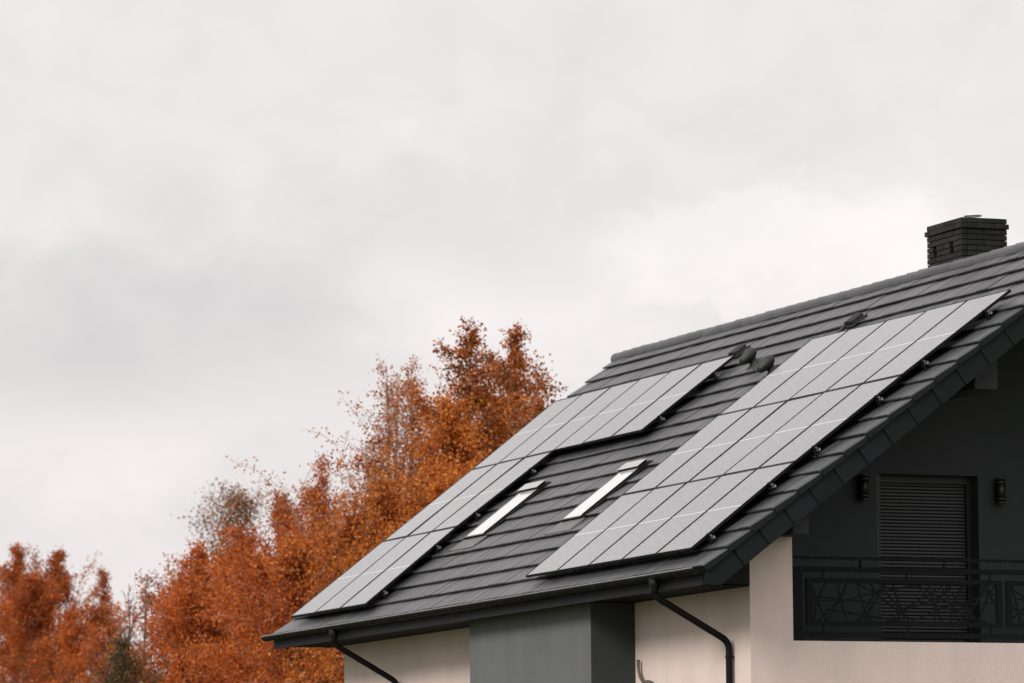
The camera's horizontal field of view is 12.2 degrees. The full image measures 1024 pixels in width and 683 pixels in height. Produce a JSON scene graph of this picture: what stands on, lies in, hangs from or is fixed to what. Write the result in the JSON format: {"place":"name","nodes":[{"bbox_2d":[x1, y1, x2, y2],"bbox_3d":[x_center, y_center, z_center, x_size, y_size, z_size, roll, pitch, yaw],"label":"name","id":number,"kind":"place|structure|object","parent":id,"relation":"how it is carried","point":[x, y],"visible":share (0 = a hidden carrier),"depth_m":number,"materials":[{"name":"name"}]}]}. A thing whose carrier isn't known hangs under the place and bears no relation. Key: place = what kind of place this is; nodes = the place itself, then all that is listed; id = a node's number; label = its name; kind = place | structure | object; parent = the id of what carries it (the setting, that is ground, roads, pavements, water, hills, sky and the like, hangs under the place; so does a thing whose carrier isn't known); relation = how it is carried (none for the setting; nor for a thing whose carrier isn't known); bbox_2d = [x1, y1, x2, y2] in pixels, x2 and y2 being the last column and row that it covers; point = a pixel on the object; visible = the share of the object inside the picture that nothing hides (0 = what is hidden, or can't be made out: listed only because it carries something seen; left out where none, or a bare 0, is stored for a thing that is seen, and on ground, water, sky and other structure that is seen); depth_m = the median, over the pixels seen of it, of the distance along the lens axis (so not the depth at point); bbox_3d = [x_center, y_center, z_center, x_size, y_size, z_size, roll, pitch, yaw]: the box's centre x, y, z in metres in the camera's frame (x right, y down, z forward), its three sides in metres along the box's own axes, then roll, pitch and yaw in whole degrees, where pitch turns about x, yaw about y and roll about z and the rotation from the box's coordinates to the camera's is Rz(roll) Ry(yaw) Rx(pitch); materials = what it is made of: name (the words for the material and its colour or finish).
{"place":"outdoors","nodes":[
{"label":"outdoors","id":0,"kind":"place"},
{"bbox_2d":[146,631,230,682],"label":"birch tree","id":1,"kind":"object","parent":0,"point":[179,667],"visible":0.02,"depth_m":117.44,"materials":[{"name":"orange plant"}]},
{"bbox_2d":[0,0,1023,680],"label":"sky","id":2,"kind":"structure","parent":0,"point":[217,217],"materials":[{"name":"white"}]},
{"label":"ground","id":3,"kind":"structure","parent":0,"visible":0},
{"bbox_2d":[0,564,110,682],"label":"birch tree","id":4,"kind":"object","parent":3,"relation":"on","point":[36,602],"visible":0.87,"depth_m":143.27,"materials":[{"name":"orange plant"}]},
{"bbox_2d":[0,541,110,682],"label":"birch tree","id":5,"kind":"object","parent":3,"relation":"on","point":[17,566],"visible":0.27,"depth_m":149.17,"materials":[{"name":"orange plant"}]},
{"bbox_2d":[0,541,121,682],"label":"birch tree","id":6,"kind":"object","parent":3,"relation":"on","point":[59,568],"visible":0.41,"depth_m":147.29,"materials":[{"name":"orange plant"}]},
{"bbox_2d":[20,607,116,682],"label":"birch tree","id":7,"kind":"object","parent":3,"relation":"on","point":[72,626],"visible":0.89,"depth_m":139.04,"materials":[{"name":"orange plant"}]},
{"bbox_2d":[16,625,170,682],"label":"dark bush","id":8,"kind":"object","parent":3,"relation":"on","point":[122,661],"visible":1,"depth_m":107.55,"materials":[{"name":"green plant"}]},
{"bbox_2d":[55,586,145,682],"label":"bare tree","id":9,"kind":"object","parent":3,"relation":"on","point":[130,629],"visible":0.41,"depth_m":114.58,"materials":[{"name":"brown plant"}]},
{"bbox_2d":[76,566,138,682],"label":"birch tree","id":10,"kind":"object","parent":3,"relation":"on","point":[103,575],"visible":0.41,"depth_m":150.94,"materials":[{"name":"orange plant"}]},
{"bbox_2d":[132,576,169,679],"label":"bare tree","id":11,"kind":"object","parent":3,"relation":"on","point":[144,630],"visible":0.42,"depth_m":115.77,"materials":[{"name":"brown plant"}]},
{"bbox_2d":[61,559,244,682],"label":"birch tree","id":12,"kind":"object","parent":3,"relation":"on","point":[173,613],"visible":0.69,"depth_m":111.26,"materials":[{"name":"orange plant"}]},
{"bbox_2d":[114,534,255,682],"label":"birch tree","id":13,"kind":"object","parent":3,"relation":"on","point":[197,553],"visible":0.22,"depth_m":121.12,"materials":[{"name":"orange plant"}]},
{"bbox_2d":[129,513,305,664],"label":"birch tree","id":14,"kind":"object","parent":3,"relation":"on","point":[250,539],"visible":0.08,"depth_m":123.57,"materials":[{"name":"orange plant"}]},
{"bbox_2d":[170,476,276,567],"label":"tall tree","id":15,"kind":"object","parent":3,"relation":"on","point":[242,503],"visible":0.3,"depth_m":141.87,"materials":[{"name":"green plant"}]},
{"bbox_2d":[146,550,323,682],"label":"birch tree","id":16,"kind":"object","parent":3,"relation":"on","point":[260,565],"visible":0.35,"depth_m":107.78,"materials":[{"name":"orange plant"}]},
{"bbox_2d":[177,500,343,682],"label":"birch tree","id":17,"kind":"object","parent":3,"relation":"on","point":[291,585],"visible":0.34,"depth_m":103.40,"materials":[{"name":"orange plant"}]},
{"bbox_2d":[200,470,322,682],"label":"birch tree","id":18,"kind":"object","parent":3,"relation":"on","point":[275,514],"visible":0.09,"depth_m":117.09,"materials":[{"name":"orange plant"}]},
{"bbox_2d":[210,484,347,679],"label":"birch tree","id":19,"kind":"object","parent":3,"relation":"on","point":[284,533],"visible":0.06,"depth_m":116.08,"materials":[{"name":"orange plant"}]},
{"bbox_2d":[249,452,352,681],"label":"birch tree","id":20,"kind":"object","parent":3,"relation":"on","point":[320,497],"visible":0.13,"depth_m":111.86,"materials":[{"name":"orange plant"}]},
{"bbox_2d":[217,506,394,682],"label":"birch tree","id":21,"kind":"object","parent":3,"relation":"on","point":[350,517],"visible":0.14,"depth_m":99.65,"materials":[{"name":"orange plant"}]},
{"bbox_2d":[248,470,413,682],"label":"birch tree","id":22,"kind":"object","parent":3,"relation":"on","point":[387,510],"visible":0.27,"depth_m":96.67,"materials":[{"name":"orange plant"}]},
{"bbox_2d":[226,353,505,679],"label":"birch tree","id":23,"kind":"object","parent":3,"relation":"on","point":[387,388],"visible":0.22,"depth_m":106.14,"materials":[{"name":"orange plant"}]},
{"bbox_2d":[282,461,467,682],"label":"birch tree","id":24,"kind":"object","parent":3,"relation":"on","point":[435,489],"visible":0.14,"depth_m":95.14,"materials":[{"name":"orange plant"}]},
{"bbox_2d":[338,356,435,562],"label":"birch tree","id":25,"kind":"object","parent":3,"relation":"on","point":[411,419],"visible":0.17,"depth_m":104.07,"materials":[{"name":"orange plant"}]},
{"bbox_2d":[320,391,497,660],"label":"birch tree","id":26,"kind":"object","parent":3,"relation":"on","point":[448,409],"visible":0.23,"depth_m":98.20,"materials":[{"name":"orange plant"}]},
{"bbox_2d":[312,316,547,553],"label":"birch tree","id":27,"kind":"object","parent":3,"relation":"on","point":[481,396],"visible":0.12,"depth_m":100.22,"materials":[{"name":"orange plant"}]},
{"bbox_2d":[332,318,569,518],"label":"birch tree","id":28,"kind":"object","parent":3,"relation":"on","point":[515,356],"visible":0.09,"depth_m":103.09,"materials":[{"name":"orange plant"}]},
{"bbox_2d":[518,384,549,428],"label":"birch tree","id":29,"kind":"object","parent":3,"relation":"on","point":[538,404],"visible":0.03,"depth_m":101.92,"materials":[{"name":"orange plant"}]},
{"bbox_2d":[261,214,1023,682],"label":"house","id":30,"kind":"structure","parent":3,"relation":"on","point":[935,448],"depth_m":59.65,"materials":[{"name":"tile"}]},
{"bbox_2d":[378,589,387,598],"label":"mounting rail","id":31,"kind":"object","parent":30,"relation":"attached to","point":[384,593],"visible":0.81,"depth_m":66.95,"materials":[{"name":"metal"}]},
{"bbox_2d":[290,537,404,617],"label":"solar panel","id":32,"kind":"object","parent":31,"relation":"attached to","point":[341,582],"visible":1,"depth_m":69.72,"materials":[{"name":"grey glass"}]},
{"bbox_2d":[315,532,429,613],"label":"solar panel","id":33,"kind":"object","parent":31,"relation":"attached to","point":[355,586],"visible":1,"depth_m":68.74,"materials":[{"name":"grey glass"}]},
{"bbox_2d":[340,527,456,609],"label":"solar panel","id":34,"kind":"object","parent":31,"relation":"attached to","point":[396,570],"visible":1,"depth_m":67.71,"materials":[{"name":"grey glass"}]},
{"bbox_2d":[432,544,441,558],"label":"mounting rail","id":35,"kind":"object","parent":30,"relation":"attached to","point":[436,548],"visible":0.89,"depth_m":67.47,"materials":[{"name":"metal"}]},
{"bbox_2d":[462,512,480,526],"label":"mounting rail","id":36,"kind":"object","parent":30,"relation":"attached to","point":[476,515],"visible":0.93,"depth_m":67.79,"materials":[{"name":"metal"}]},
{"bbox_2d":[384,464,495,540],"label":"solar panel","id":37,"kind":"object","parent":36,"relation":"attached to","point":[439,502],"visible":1,"depth_m":70.42,"materials":[{"name":"grey glass"}]},
{"bbox_2d":[408,457,523,535],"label":"solar panel","id":38,"kind":"object","parent":36,"relation":"attached to","point":[470,492],"visible":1,"depth_m":69.47,"materials":[{"name":"grey glass"}]},
{"bbox_2d":[432,451,552,531],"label":"solar panel","id":39,"kind":"object","parent":36,"relation":"attached to","point":[493,491],"visible":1,"depth_m":68.43,"materials":[{"name":"grey glass"}]},
{"bbox_2d":[448,480,550,551],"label":"roof window","id":40,"kind":"structure","parent":30,"relation":"in","point":[528,491],"depth_m":66.88,"materials":[{"name":"white glass"}]},
{"bbox_2d":[526,468,536,481],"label":"mounting rail","id":41,"kind":"object","parent":30,"relation":"attached to","point":[532,471],"visible":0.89,"depth_m":68.10,"materials":[{"name":"metal"}]},
{"bbox_2d":[544,458,652,534],"bbox_3d":[1.172,2.058,63.570,1.266,0.991,0.910,2,-7,-22],"label":"roof window","id":42,"kind":"structure","parent":30,"relation":"in","point":[628,470],"depth_m":63.50,"materials":[{"name":"white glass"}]},
{"bbox_2d":[636,660,653,682],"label":"wall fitting","id":43,"kind":"object","parent":30,"relation":"attached to","point":[640,675],"depth_m":59.64,"materials":[{"name":"grey metal"}]},
{"bbox_2d":[645,415,664,430],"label":"mounting rail","id":44,"kind":"object","parent":30,"relation":"attached to","point":[660,419],"visible":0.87,"depth_m":65.39,"materials":[{"name":"metal"}]},
{"bbox_2d":[473,394,580,468],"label":"solar panel","id":45,"kind":"object","parent":44,"relation":"attached to","point":[526,432],"visible":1,"depth_m":71.15,"materials":[{"name":"grey glass"}]},
{"bbox_2d":[499,387,609,462],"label":"solar panel","id":46,"kind":"object","parent":44,"relation":"attached to","point":[558,421],"visible":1,"depth_m":70.13,"materials":[{"name":"grey glass"}]},
{"bbox_2d":[526,379,639,456],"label":"solar panel","id":47,"kind":"object","parent":44,"relation":"attached to","point":[581,418],"visible":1,"depth_m":69.15,"materials":[{"name":"grey glass"}]},
{"bbox_2d":[553,371,669,451],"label":"solar panel","id":48,"kind":"object","parent":44,"relation":"attached to","point":[606,414],"visible":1,"depth_m":68.14,"materials":[{"name":"grey glass"}]},
{"bbox_2d":[582,363,701,444],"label":"solar panel","id":49,"kind":"object","parent":44,"relation":"attached to","point":[639,404],"visible":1,"depth_m":67.12,"materials":[{"name":"grey glass"}]},
{"bbox_2d":[611,355,735,438],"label":"solar panel","id":50,"kind":"object","parent":44,"relation":"attached to","point":[677,393],"visible":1,"depth_m":66.05,"materials":[{"name":"grey glass"}]},
{"bbox_2d":[704,533,715,550],"bbox_3d":[1.379,2.649,58.969,0.110,0.221,5.381,2,-7,-22],"label":"mounting rail","id":51,"kind":"object","parent":30,"relation":"attached to","point":[710,537],"visible":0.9,"depth_m":56.54,"materials":[{"name":"metal"}]},
{"bbox_2d":[526,489,652,577],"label":"solar panel","id":52,"kind":"object","parent":51,"relation":"attached to","point":[585,535],"visible":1,"depth_m":61.23,"materials":[{"name":"grey glass"}]},
{"bbox_2d":[556,482,686,572],"bbox_3d":[1.384,2.340,60.260,1.408,1.099,1.118,2,-7,-22],"label":"solar panel","id":53,"kind":"object","parent":51,"relation":"attached to","point":[620,527],"visible":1,"depth_m":60.25,"materials":[{"name":"grey glass"}]},
{"bbox_2d":[589,476,719,566],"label":"solar panel","id":54,"kind":"object","parent":51,"relation":"attached to","point":[647,526],"visible":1,"depth_m":59.27,"materials":[{"name":"grey glass"}]},
{"bbox_2d":[621,469,755,561],"bbox_3d":[2.160,2.114,58.303,1.403,1.090,1.094,2,-7,-22],"label":"solar panel","id":55,"kind":"object","parent":51,"relation":"attached to","point":[685,517],"visible":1,"depth_m":58.29,"materials":[{"name":"grey glass"}]},
{"bbox_2d":[656,462,794,555],"bbox_3d":[2.549,2.002,57.324,1.398,1.089,1.083,2,-7,-22],"label":"solar panel","id":56,"kind":"object","parent":51,"relation":"attached to","point":[730,504],"visible":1,"depth_m":57.25,"materials":[{"name":"grey glass"}]},
{"bbox_2d":[709,372,719,385],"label":"mounting rail","id":57,"kind":"object","parent":30,"relation":"attached to","point":[715,375],"visible":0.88,"depth_m":65.72,"materials":[{"name":"metal"}]},
{"bbox_2d":[765,482,776,499],"bbox_3d":[2.112,2.061,59.371,0.110,0.221,5.415,2,-7,-22],"label":"mounting rail","id":58,"kind":"object","parent":30,"relation":"attached to","point":[770,487],"visible":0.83,"depth_m":56.93,"materials":[{"name":"metal"}]},
{"bbox_2d":[808,445,820,462],"bbox_3d":[2.648,1.634,59.647,0.110,0.221,5.456,2,-7,-22],"label":"mounting rail","id":59,"kind":"object","parent":30,"relation":"attached to","point":[815,450],"visible":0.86,"depth_m":57.19,"materials":[{"name":"metal"}]},
{"bbox_2d":[623,408,750,494],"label":"solar panel","id":60,"kind":"object","parent":59,"relation":"attached to","point":[687,450],"visible":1,"depth_m":61.92,"materials":[{"name":"grey glass"}]},
{"bbox_2d":[655,400,786,487],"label":"solar panel","id":61,"kind":"object","parent":59,"relation":"attached to","point":[721,443],"visible":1,"depth_m":60.92,"materials":[{"name":"grey glass"}]},
{"bbox_2d":[689,393,821,481],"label":"solar panel","id":62,"kind":"object","parent":59,"relation":"attached to","point":[757,435],"visible":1,"depth_m":59.94,"materials":[{"name":"grey glass"}]},
{"bbox_2d":[722,384,860,474],"bbox_3d":[3.449,1.093,58.917,1.402,1.093,1.131,2,-7,-22],"label":"solar panel","id":63,"kind":"object","parent":59,"relation":"attached to","point":[791,429],"visible":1,"depth_m":58.92,"materials":[{"name":"grey glass"}]},
{"bbox_2d":[759,375,901,467],"bbox_3d":[3.844,0.983,57.917,1.398,1.092,1.162,2,-7,-22],"label":"solar panel","id":64,"kind":"object","parent":59,"relation":"attached to","point":[841,413],"visible":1,"depth_m":57.86,"materials":[{"name":"grey glass"}]},
{"bbox_2d":[789,310,925,399],"bbox_3d":[4.367,0.184,60.476,1.400,1.087,1.211,2,-7,-22],"label":"solar panel","id":65,"kind":"object","parent":30,"relation":"on","point":[856,355],"visible":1,"depth_m":60.49,"materials":[{"name":"grey glass"}]},
{"bbox_2d":[857,474,868,500],"bbox_3d":[4.323,1.797,58.971,0.138,0.322,0.159,2,-7,-22],"label":"wall lamp","id":66,"kind":"object","parent":30,"relation":"attached to","point":[862,488],"visible":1,"depth_m":58.91,"materials":[{"name":"black metal"}]},
{"bbox_2d":[870,395,883,406],"bbox_3d":[3.402,1.041,59.994,0.110,0.221,5.546,2,-7,-22],"label":"mounting rail","id":67,"kind":"object","parent":30,"relation":"attached to","point":[877,400],"visible":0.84,"depth_m":57.49,"materials":[{"name":"metal"}]},
{"bbox_2d":[825,300,966,391],"bbox_3d":[4.772,0.067,59.438,1.401,1.088,1.259,2,-7,-22],"label":"solar panel","id":68,"kind":"object","parent":30,"relation":"on","point":[917,328],"visible":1,"depth_m":59.45,"materials":[{"name":"grey glass"}]},
{"bbox_2d":[793,555,1023,574],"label":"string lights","id":69,"kind":"object","parent":30,"relation":"attached to","point":[901,561],"visible":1,"depth_m":57.71,"materials":[{"name":"plastic"}]},
{"bbox_2d":[916,359,928,370],"bbox_3d":[3.950,0.611,60.234,0.110,0.221,5.624,2,-7,-22],"label":"mounting rail","id":70,"kind":"object","parent":30,"relation":"attached to","point":[923,363],"visible":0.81,"depth_m":57.70,"materials":[{"name":"metal"}]},
{"bbox_2d":[719,329,848,414],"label":"solar panel","id":71,"kind":"object","parent":70,"relation":"attached to","point":[784,371],"visible":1,"depth_m":62.56,"materials":[{"name":"grey glass"}]},
{"bbox_2d":[753,320,886,407],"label":"solar panel","id":72,"kind":"object","parent":70,"relation":"attached to","point":[821,362],"visible":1,"depth_m":61.53,"materials":[{"name":"grey glass"}]},
{"bbox_2d":[863,289,1011,382],"bbox_3d":[5.178,-0.051,58.401,1.401,1.089,1.306,2,-7,-22],"label":"solar panel","id":73,"kind":"object","parent":70,"relation":"attached to","point":[943,332],"visible":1,"depth_m":58.34,"materials":[{"name":"grey glass"}]},
{"bbox_2d":[876,474,974,642],"bbox_3d":[5.099,2.793,59.414,1.403,2.259,0.260,2,-7,-22],"label":"balcony door","id":74,"kind":"structure","parent":30,"relation":"in","point":[919,485],"depth_m":59.52,"materials":[{"name":"black metal"}]},
{"bbox_2d":[978,309,992,319],"bbox_3d":[4.715,0.016,60.539,0.110,0.221,5.764,2,-7,-22],"label":"mounting rail","id":75,"kind":"object","parent":30,"relation":"attached to","point":[986,313],"visible":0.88,"depth_m":57.94,"materials":[{"name":"metal"}]},
{"bbox_2d":[994,477,1006,503],"bbox_3d":[6.080,1.860,59.665,0.138,0.322,0.159,2,-7,-22],"label":"wall lamp","id":76,"kind":"object","parent":30,"relation":"attached to","point":[999,491],"visible":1,"depth_m":59.61,"materials":[{"name":"black metal"}]}
]}

